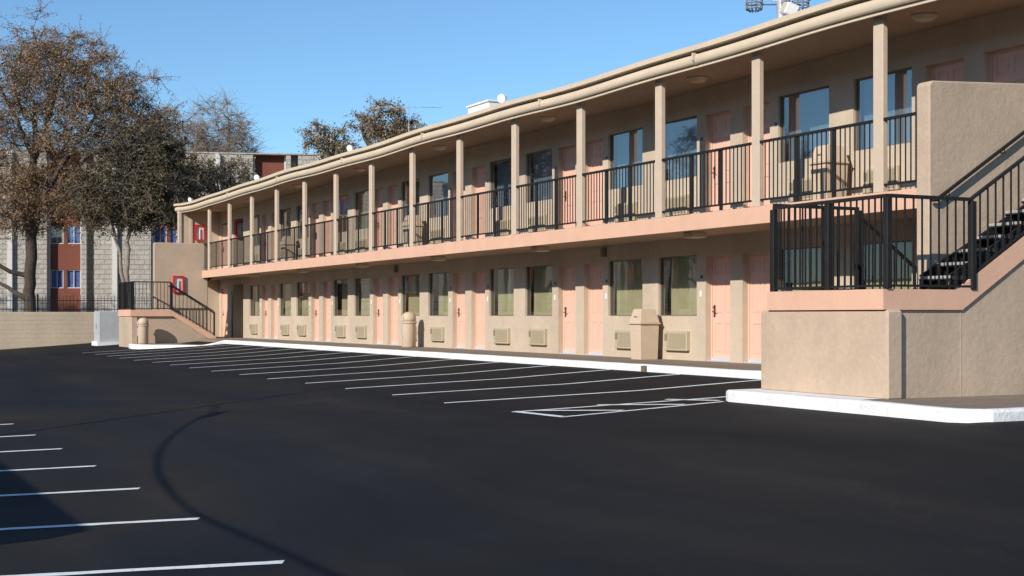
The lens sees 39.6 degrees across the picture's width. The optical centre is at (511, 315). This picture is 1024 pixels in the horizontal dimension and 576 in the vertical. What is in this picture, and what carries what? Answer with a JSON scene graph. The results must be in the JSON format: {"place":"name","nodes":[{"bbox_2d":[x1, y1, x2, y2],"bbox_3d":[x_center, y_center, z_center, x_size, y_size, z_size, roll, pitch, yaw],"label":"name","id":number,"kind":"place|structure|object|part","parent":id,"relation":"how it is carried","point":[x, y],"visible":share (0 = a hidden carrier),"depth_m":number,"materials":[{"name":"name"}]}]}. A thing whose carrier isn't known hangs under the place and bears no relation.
{"place":"outdoors","nodes":[
{"label":"outdoors","id":0,"kind":"place"},
{"bbox_2d":[281,236,296,261],"bbox_3d":[-7.992,-2.335,50.895,0.500,1.030,0.500,0,0,-26],"label":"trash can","id":1,"kind":"object","parent":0,"point":[288,259],"visible":0.2,"depth_m":50.77,"materials":[{"name":"plastic"}]},
{"bbox_2d":[0,0,830,153],"label":"sky","id":2,"kind":"structure","parent":0,"point":[295,62],"materials":[{"name":"blue"}]},
{"bbox_2d":[197,337,760,369],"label":"walkway","id":3,"kind":"structure","parent":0,"point":[728,365],"depth_m":32.73,"materials":[{"name":"concrete"}]},
{"bbox_2d":[229,292,231,336],"bbox_3d":[-11.710,-0.065,59.184,0.040,1.900,0.360,0,0,-26],"label":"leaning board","id":4,"kind":"object","parent":3,"relation":"on","point":[230,324],"visible":0.86,"depth_m":59.07,"materials":[{"name":"wood"}]},
{"bbox_2d":[401,312,416,346],"bbox_3d":[-2.928,0.382,40.403,0.463,1.006,0.456,0,0,-26],"label":"trash can","id":5,"kind":"object","parent":3,"relation":"on","point":[408,328],"visible":0.97,"depth_m":40.24,"materials":[{"name":"plastic"}]},
{"bbox_2d":[628,309,660,359],"bbox_3d":[2.711,0.370,29.168,0.500,1.030,0.500,0,0,-26],"label":"trash can","id":6,"kind":"object","parent":3,"relation":"on","point":[644,327],"visible":1,"depth_m":29.00,"materials":[{"name":"plastic"}]},
{"bbox_2d":[0,341,1023,575],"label":"parking lot","id":7,"kind":"structure","parent":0,"point":[297,473],"depth_m":13.94,"materials":[{"name":"black asphalt"}]},
{"bbox_2d":[92,311,118,345],"bbox_3d":[-17.168,0.600,60.312,1.000,1.600,1.400,0,0,-26],"label":"utility cabinet","id":8,"kind":"object","parent":7,"relation":"on","point":[106,327],"visible":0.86,"depth_m":59.78,"materials":[{"name":"metal"}]},
{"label":"door","id":9,"kind":"part","parent":8,"relation":"part of","materials":[{"name":"metal"}]},
{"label":"door","id":10,"kind":"part","parent":8,"relation":"part of","materials":[{"name":"metal"}]},
{"bbox_2d":[0,424,283,575],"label":"stall lines across lot","id":11,"kind":"structure","parent":7,"relation":"on","point":[163,568],"depth_m":12.27,"materials":[{"name":"paint"}]},
{"bbox_2d":[145,343,195,344],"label":"island slab","id":12,"kind":"structure","parent":7,"relation":"on","point":[169,344],"depth_m":53.46,"materials":[{"name":"concrete"}]},
{"bbox_2d":[137,318,148,343],"bbox_3d":[-14.238,0.567,54.956,0.463,1.006,0.456,0,0,-26],"label":"trash can","id":13,"kind":"object","parent":12,"relation":"on","point":[142,328],"visible":1,"depth_m":54.79,"materials":[{"name":"plastic"}]},
{"bbox_2d":[129,340,225,348],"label":"island kerb","id":14,"kind":"structure","parent":12,"relation":"on","point":[137,346],"depth_m":52.62,"materials":[{"name":"white paint"}]},
{"bbox_2d":[89,344,756,402],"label":"stall lines along building","id":15,"kind":"structure","parent":7,"relation":"on","point":[439,374],"depth_m":28.93,"materials":[{"name":"paint"}]},
{"bbox_2d":[226,340,879,400],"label":"kerb","id":16,"kind":"structure","parent":7,"relation":"on","point":[733,373],"depth_m":28.52,"materials":[{"name":"white concrete"}]},
{"bbox_2d":[641,366,646,371],"bbox_3d":[2.395,0.960,25.814,0.075,0.120,0.120,0,0,-26],"label":"drain outlet","id":17,"kind":"object","parent":16,"relation":"attached to","point":[643,368],"visible":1,"depth_m":25.76,"materials":[{"name":"metal"}]},
{"bbox_2d":[512,396,725,416],"bbox_3d":[2.017,1.231,20.057,3.904,0.276,1.319,0,0,-10],"label":"hatched bay marking","id":18,"kind":"object","parent":7,"relation":"on","point":[617,404],"visible":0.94,"depth_m":20.04,"materials":[{"name":"paint"}]},
{"bbox_2d":[726,389,1023,422],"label":"stair island kerb","id":19,"kind":"structure","parent":7,"relation":"on","point":[917,412],"depth_m":17.08,"materials":[{"name":"white paint"}]},
{"bbox_2d":[862,394,1023,408],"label":"stair island slab","id":20,"kind":"structure","parent":7,"relation":"on","point":[990,401],"depth_m":17.41,"materials":[{"name":"concrete"}]},
{"bbox_2d":[761,81,1023,398],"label":"staircase","id":21,"kind":"structure","parent":20,"relation":"on","point":[952,325],"depth_m":18.91,"materials":[{"name":"paint"}]},
{"bbox_3d":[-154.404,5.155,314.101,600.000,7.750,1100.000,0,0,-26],"label":"ground","id":22,"kind":"structure","parent":0,"visible":0},
{"bbox_2d":[0,312,93,349],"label":"garden wall","id":23,"kind":"structure","parent":22,"relation":"on","point":[27,329],"depth_m":63.32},
{"bbox_2d":[0,294,150,311],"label":"iron fence","id":24,"kind":"object","parent":23,"relation":"on","point":[63,300],"visible":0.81,"depth_m":63.91,"materials":[{"name":"black metal"}]},
{"bbox_2d":[0,0,202,311],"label":"mesquite tree","id":25,"kind":"object","parent":22,"relation":"on","point":[28,191],"visible":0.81,"depth_m":71.97,"materials":[{"name":"brown plant"}]},
{"bbox_2d":[51,105,210,281],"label":"elm tree","id":26,"kind":"object","parent":22,"relation":"on","point":[160,169],"visible":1,"depth_m":69.82,"materials":[{"name":"green plant"}]},
{"bbox_2d":[0,149,327,316],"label":"apartment building","id":27,"kind":"structure","parent":22,"relation":"on","point":[68,270],"depth_m":90.54,"materials":[{"name":"brick"}]},
{"bbox_2d":[51,270,62,287],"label":"window","id":28,"kind":"structure","parent":27,"relation":"in","point":[56,275],"depth_m":90.68,"materials":[{"name":"glass"}]},
{"bbox_2d":[51,225,62,243],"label":"window","id":29,"kind":"structure","parent":27,"relation":"in","point":[56,240],"depth_m":90.68,"materials":[{"name":"glass"}]},
{"bbox_2d":[67,270,80,287],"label":"window","id":30,"kind":"structure","parent":27,"relation":"in","point":[73,276],"depth_m":90.83,"materials":[{"name":"glass"}]},
{"bbox_2d":[67,226,80,243],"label":"window","id":31,"kind":"structure","parent":27,"relation":"in","point":[77,239],"depth_m":90.83,"materials":[{"name":"glass"}]},
{"bbox_2d":[154,226,166,242],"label":"window","id":32,"kind":"structure","parent":27,"relation":"in","point":[158,239],"depth_m":91.59,"materials":[{"name":"glass"}]},
{"bbox_2d":[170,230,176,242],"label":"window","id":33,"kind":"structure","parent":27,"relation":"in","point":[171,237],"depth_m":91.72,"materials":[{"name":"glass"}]},
{"bbox_2d":[118,242,216,346],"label":"staircase","id":34,"kind":"structure","parent":22,"relation":"on","point":[175,317],"depth_m":56.68,"materials":[{"name":"paint"}]},
{"bbox_2d":[173,276,183,292],"bbox_3d":[-13.353,-1.270,56.973,0.420,0.680,0.100,0,0,-26],"label":"fire extinguisher cabinet","id":35,"kind":"object","parent":34,"relation":"attached to","point":[178,282],"visible":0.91,"depth_m":56.98,"materials":[{"name":"red metal"}]},
{"bbox_2d":[173,86,270,152],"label":"bare tree","id":36,"kind":"object","parent":22,"relation":"on","point":[233,140],"visible":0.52,"depth_m":94.16,"materials":[{"name":"brown plant"}]},
{"bbox_2d":[181,142,262,196],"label":"olive tree","id":37,"kind":"object","parent":22,"relation":"on","point":[219,174],"visible":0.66,"depth_m":83.44,"materials":[{"name":"green plant"}]},
{"bbox_2d":[293,118,362,162],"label":"pecan tree","id":38,"kind":"object","parent":22,"relation":"on","point":[323,142],"visible":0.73,"depth_m":83.65,"materials":[{"name":"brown plant"}]},
{"bbox_2d":[339,95,426,146],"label":"pecan tree","id":39,"kind":"object","parent":22,"relation":"on","point":[379,132],"visible":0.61,"depth_m":79.45,"materials":[{"name":"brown plant"}]},
{"bbox_2d":[174,0,1023,363],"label":"motel building","id":40,"kind":"structure","parent":22,"relation":"on","point":[588,216],"depth_m":30.11,"materials":[{"name":"paint"}]},
{"bbox_2d":[195,225,204,240],"bbox_3d":[-13.271,-3.540,60.545,0.420,0.680,0.100,0,0,-26],"label":"fire extinguisher cabinet","id":41,"kind":"object","parent":40,"relation":"attached to","point":[199,232],"visible":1,"depth_m":60.54,"materials":[{"name":"red metal"}]},
{"bbox_2d":[222,288,226,336],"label":"service door","id":42,"kind":"structure","parent":40,"relation":"in","point":[224,291],"depth_m":60.55,"materials":[{"name":"paint"}]},
{"bbox_2d":[222,224,226,267],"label":"service door","id":43,"kind":"structure","parent":40,"relation":"in","point":[224,227],"depth_m":60.55,"materials":[{"name":"paint"}]},
{"bbox_2d":[235,222,242,237],"bbox_3d":[-11.264,-3.570,59.092,0.420,0.680,0.100,0,0,-26],"label":"fire extinguisher cabinet","id":44,"kind":"object","parent":40,"relation":"attached to","point":[238,229],"visible":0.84,"depth_m":59.06,"materials":[{"name":"red metal"}]},
{"bbox_2d":[251,285,259,315],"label":"window","id":45,"kind":"structure","parent":40,"relation":"in","point":[257,287],"depth_m":56.55,"materials":[{"name":"grey"}]},
{"bbox_2d":[254,215,259,245],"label":"window","id":46,"kind":"structure","parent":40,"relation":"in","point":[257,217],"depth_m":56.07,"materials":[{"name":"grey glass"}]},
{"bbox_2d":[262,286,267,338],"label":"door","id":47,"kind":"structure","parent":40,"relation":"in","point":[266,287],"depth_m":55.24,"materials":[{"name":"paint"}]},
{"bbox_2d":[265,214,267,262],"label":"door","id":48,"kind":"structure","parent":40,"relation":"in","point":[266,216],"depth_m":55.24,"materials":[{"name":"paint"}]},
{"bbox_2d":[274,285,276,339],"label":"door","id":49,"kind":"structure","parent":40,"relation":"in","point":[275,286],"depth_m":54.14,"materials":[{"name":"paint"}]},
{"bbox_2d":[281,283,290,315],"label":"window","id":50,"kind":"structure","parent":40,"relation":"in","point":[287,285],"depth_m":52.94,"materials":[{"name":"grey"}]},
{"bbox_2d":[281,208,290,228],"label":"window","id":51,"kind":"structure","parent":40,"relation":"in","point":[285,213],"depth_m":52.65,"materials":[{"name":"grey"}]},
{"bbox_2d":[298,282,308,315],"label":"window","id":52,"kind":"structure","parent":40,"relation":"in","point":[305,285],"depth_m":51.06,"materials":[{"name":"grey"}]},
{"bbox_2d":[298,203,308,238],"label":"window","id":53,"kind":"structure","parent":40,"relation":"in","point":[308,203],"depth_m":50.81,"materials":[{"name":"grey"}]},
{"bbox_2d":[314,282,318,341],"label":"door","id":54,"kind":"structure","parent":40,"relation":"in","point":[316,313],"depth_m":49.69,"materials":[{"name":"paint"}]},
{"bbox_2d":[315,203,318,257],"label":"door","id":55,"kind":"structure","parent":40,"relation":"in","point":[317,204],"depth_m":49.65,"materials":[{"name":"paint"}]},
{"bbox_2d":[323,282,330,341],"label":"door","id":56,"kind":"structure","parent":40,"relation":"in","point":[328,284],"depth_m":48.59,"materials":[{"name":"paint"}]},
{"bbox_2d":[326,200,330,255],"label":"door","id":57,"kind":"structure","parent":40,"relation":"in","point":[328,203],"depth_m":48.59,"materials":[{"name":"paint"}]},
{"bbox_2d":[335,279,347,315],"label":"window","id":58,"kind":"structure","parent":40,"relation":"in","point":[344,281],"depth_m":47.27,"materials":[{"name":"grey"}]},
{"bbox_2d":[339,195,347,231],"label":"window","id":59,"kind":"structure","parent":40,"relation":"in","point":[344,198],"depth_m":47.18,"materials":[{"name":"grey"}]},
{"bbox_2d":[347,145,353,150],"bbox_3d":[-4.789,-4.881,42.236,0.203,0.362,0.244,0,0,15],"label":"floodlight","id":60,"kind":"object","parent":40,"relation":"on","point":[350,147],"visible":0.66,"depth_m":42.16,"materials":[{"name":"white paint"}]},
{"bbox_2d":[356,190,368,228],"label":"window","id":61,"kind":"structure","parent":40,"relation":"in","point":[364,194],"depth_m":45.61,"materials":[{"name":"grey glass"}]},
{"bbox_2d":[356,277,369,315],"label":"window","id":62,"kind":"structure","parent":40,"relation":"in","point":[365,282],"depth_m":45.52,"materials":[{"name":"grey"}]},
{"bbox_2d":[375,278,382,344],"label":"door","id":63,"kind":"structure","parent":40,"relation":"in","point":[379,282],"depth_m":44.17,"materials":[{"name":"paint"}]},
{"bbox_2d":[377,189,382,250],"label":"door","id":64,"kind":"structure","parent":40,"relation":"in","point":[379,192],"depth_m":44.18,"materials":[{"name":"paint"}]},
{"bbox_2d":[388,277,397,345],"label":"door","id":65,"kind":"structure","parent":40,"relation":"in","point":[394,282],"depth_m":43.08,"materials":[{"name":"paint"}]},
{"bbox_2d":[391,185,397,248],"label":"door","id":66,"kind":"structure","parent":40,"relation":"in","point":[394,189],"depth_m":43.08,"materials":[{"name":"paint"}]},
{"bbox_2d":[371,106,435,108],"bbox_3d":[-3.339,-5.700,45.218,2.203,2.000,0.702,0,0,4],"label":"television antenna","id":67,"kind":"object","parent":40,"relation":"on","point":[413,107],"visible":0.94,"depth_m":45.18,"materials":[{"name":"grey metal"}]},
{"bbox_2d":[403,274,419,315],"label":"window","id":68,"kind":"structure","parent":40,"relation":"in","point":[414,280],"depth_m":41.80,"materials":[{"name":"grey"}]},
{"bbox_2d":[403,178,419,221],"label":"window","id":69,"kind":"structure","parent":40,"relation":"in","point":[417,180],"depth_m":41.61,"materials":[{"name":"grey glass"}]},
{"bbox_2d":[403,215,421,246],"bbox_3d":[-2.808,-2.335,40.350,0.500,1.030,0.500,0,0,-26],"label":"trash can","id":70,"kind":"object","parent":40,"relation":"on","point":[417,244],"visible":0.36,"depth_m":40.22,"materials":[{"name":"plastic"}]},
{"bbox_2d":[430,272,447,315],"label":"window","id":71,"kind":"structure","parent":40,"relation":"in","point":[443,277],"depth_m":39.93,"materials":[{"name":"green"}]},
{"bbox_2d":[430,172,447,217],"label":"window","id":72,"kind":"structure","parent":40,"relation":"in","point":[441,179],"depth_m":40.02,"materials":[{"name":"blue"}]},
{"bbox_2d":[454,273,464,348],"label":"door","id":73,"kind":"structure","parent":40,"relation":"in","point":[460,276],"depth_m":38.67,"materials":[{"name":"paint"}]},
{"bbox_2d":[463,170,464,240],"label":"door","id":74,"kind":"structure","parent":40,"relation":"in","point":[464,170],"depth_m":38.46,"materials":[{"name":"paint"}]},
{"bbox_2d":[474,271,484,349],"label":"door","id":75,"kind":"structure","parent":40,"relation":"in","point":[480,276],"depth_m":37.54,"materials":[{"name":"paint"}]},
{"bbox_2d":[476,166,484,238],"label":"door","id":76,"kind":"structure","parent":40,"relation":"in","point":[480,171],"depth_m":37.49,"materials":[{"name":"paint"}]},
{"bbox_2d":[466,99,506,113],"bbox_3d":[-0.401,-5.560,43.205,1.480,1.720,1.580,0,0,-26],"label":"rooftop unit","id":77,"kind":"object","parent":40,"relation":"on","point":[481,105],"visible":0.18,"depth_m":42.62,"materials":[{"name":"white paint"}]},
{"bbox_2d":[491,158,510,207],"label":"window","id":78,"kind":"structure","parent":40,"relation":"in","point":[503,166],"depth_m":36.42,"materials":[{"name":"grey"}]},
{"bbox_2d":[497,94,506,102],"bbox_3d":[-0.197,-4.886,32.615,0.210,0.372,0.228,0,0,30],"label":"floodlight","id":79,"kind":"object","parent":40,"relation":"on","point":[501,98],"visible":0.72,"depth_m":32.53,"materials":[{"name":"white paint"}]},
{"bbox_2d":[491,268,513,315],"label":"window","id":80,"kind":"structure","parent":40,"relation":"in","point":[505,276],"depth_m":36.30,"materials":[{"name":"green"}]},
{"bbox_2d":[527,265,551,315],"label":"window","id":81,"kind":"structure","parent":40,"relation":"in","point":[542,274],"depth_m":34.48,"materials":[{"name":"green"}]},
{"bbox_2d":[527,148,551,202],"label":"window","id":82,"kind":"structure","parent":40,"relation":"in","point":[542,159],"depth_m":34.51,"materials":[{"name":"grey"}]},
{"bbox_2d":[559,265,574,354],"bbox_3d":[1.364,-0.142,32.990,0.165,2.055,0.830,0,0,-26],"label":"door","id":83,"kind":"structure","parent":40,"relation":"in","point":[568,273],"depth_m":33.15,"materials":[{"name":"paint"}]},
{"bbox_2d":[563,146,574,228],"bbox_3d":[1.387,-2.875,33.002,0.113,2.110,0.830,0,0,-26],"label":"door","id":84,"kind":"structure","parent":40,"relation":"in","point":[569,152],"depth_m":33.15,"materials":[{"name":"paint"}]},
{"bbox_2d":[585,263,602,355],"bbox_3d":[1.911,-0.142,31.877,0.165,2.055,0.850,0,0,-26],"label":"door","id":85,"kind":"structure","parent":40,"relation":"in","point":[595,271],"depth_m":32.00,"materials":[{"name":"paint"}]},
{"bbox_2d":[589,139,602,225],"bbox_3d":[1.955,-2.875,31.900,0.065,2.110,0.850,0,0,-26],"label":"door","id":86,"kind":"structure","parent":40,"relation":"in","point":[595,147],"depth_m":32.03,"materials":[{"name":"paint"}]},
{"bbox_2d":[610,259,641,315],"bbox_3d":[2.555,-0.588,30.651,0.189,1.284,1.440,0,0,-26],"label":"window","id":87,"kind":"structure","parent":40,"relation":"in","point":[629,272],"depth_m":30.87,"materials":[{"name":"green"}]},
{"bbox_2d":[610,128,641,189],"bbox_3d":[2.547,-3.348,30.647,0.171,1.284,1.440,0,0,-26],"label":"window","id":88,"kind":"structure","parent":40,"relation":"in","point":[629,143],"depth_m":30.91,"materials":[{"name":"blue"}]},
{"bbox_2d":[660,255,696,315],"bbox_3d":[3.464,-0.588,28.802,0.189,1.284,1.420,0,0,-26],"label":"window","id":89,"kind":"structure","parent":40,"relation":"in","point":[683,268],"depth_m":28.92,"materials":[{"name":"green"}]},
{"bbox_2d":[665,116,696,180],"bbox_3d":[3.455,-3.348,28.798,0.170,1.284,1.420,0,0,-26],"label":"window","id":90,"kind":"structure","parent":40,"relation":"in","point":[682,133],"depth_m":28.97,"materials":[{"name":"blue"}]},
{"bbox_2d":[707,255,729,361],"bbox_3d":[4.063,-0.142,27.498,0.165,2.055,0.830,0,0,-26],"label":"door","id":91,"kind":"structure","parent":40,"relation":"in","point":[720,267],"depth_m":27.63,"materials":[{"name":"paint"}]},
{"bbox_2d":[711,111,729,211],"bbox_3d":[4.087,-2.875,27.509,0.113,2.110,0.830,0,0,-26],"label":"door","id":92,"kind":"structure","parent":40,"relation":"in","point":[720,123],"depth_m":27.63,"materials":[{"name":"paint"}]},
{"bbox_2d":[744,252,769,363],"bbox_3d":[4.610,-0.142,26.385,0.165,2.055,0.850,0,0,-26],"label":"door","id":93,"kind":"structure","parent":40,"relation":"in","point":[759,264],"depth_m":26.57,"materials":[{"name":"paint"}]},
{"bbox_2d":[748,102,769,207],"bbox_3d":[4.655,-2.875,26.407,0.065,2.110,0.850,0,0,-26],"label":"door","id":94,"kind":"structure","parent":40,"relation":"in","point":[766,105],"depth_m":26.36,"materials":[{"name":"paint"}]},
{"bbox_2d":[746,0,811,17],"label":"antenna mast","id":95,"kind":"object","parent":40,"relation":"on","point":[779,3],"visible":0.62,"depth_m":74.81,"materials":[{"name":"grey metal"}]},
{"bbox_2d":[779,2,799,15],"bbox_3d":[4.586,-4.955,23.538,0.263,0.509,0.354,0,0,-5],"label":"floodlight","id":96,"kind":"object","parent":95,"relation":"attached to","point":[787,8],"visible":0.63,"depth_m":23.39,"materials":[{"name":"white paint"}]},
{"bbox_2d":[780,246,820,291],"bbox_3d":[5.255,-0.588,25.159,0.190,1.284,1.440,0,0,-26],"label":"window","id":97,"kind":"structure","parent":40,"relation":"in","point":[819,247],"depth_m":25.33,"materials":[{"name":"grey"}]},
{"bbox_2d":[780,86,828,162],"bbox_3d":[5.246,-3.348,25.155,0.171,1.284,1.440,0,0,-26],"label":"window","id":98,"kind":"structure","parent":40,"relation":"in","point":[809,109],"depth_m":25.32,"materials":[{"name":"blue"}]},
{"bbox_2d":[809,144,848,199],"bbox_3d":[5.309,-2.335,23.837,0.500,1.030,0.500,0,0,-26],"label":"trash can","id":99,"kind":"object","parent":40,"relation":"on","point":[828,195],"visible":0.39,"depth_m":23.69,"materials":[{"name":"plastic"}]},
{"bbox_2d":[855,67,911,150],"bbox_3d":[6.155,-3.348,23.306,0.171,1.284,1.420,0,0,-26],"label":"window","id":100,"kind":"structure","parent":40,"relation":"in","point":[899,82],"depth_m":23.29,"materials":[{"name":"blue"}]},
{"bbox_2d":[864,240,911,288],"bbox_3d":[6.163,-0.588,23.310,0.189,1.284,1.420,0,0,-26],"label":"window","id":101,"kind":"structure","parent":40,"relation":"in","point":[900,244],"depth_m":23.20,"materials":[{"name":"grey"}]},
{"bbox_2d":[932,59,963,81],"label":"door","id":102,"kind":"structure","parent":40,"relation":"in","point":[954,70],"depth_m":22.06,"materials":[{"name":"paint"}]},
{"bbox_2d":[990,45,1023,83],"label":"door","id":103,"kind":"structure","parent":40,"relation":"in","point":[1006,66],"depth_m":20.99,"materials":[{"name":"paint"}]}
]}

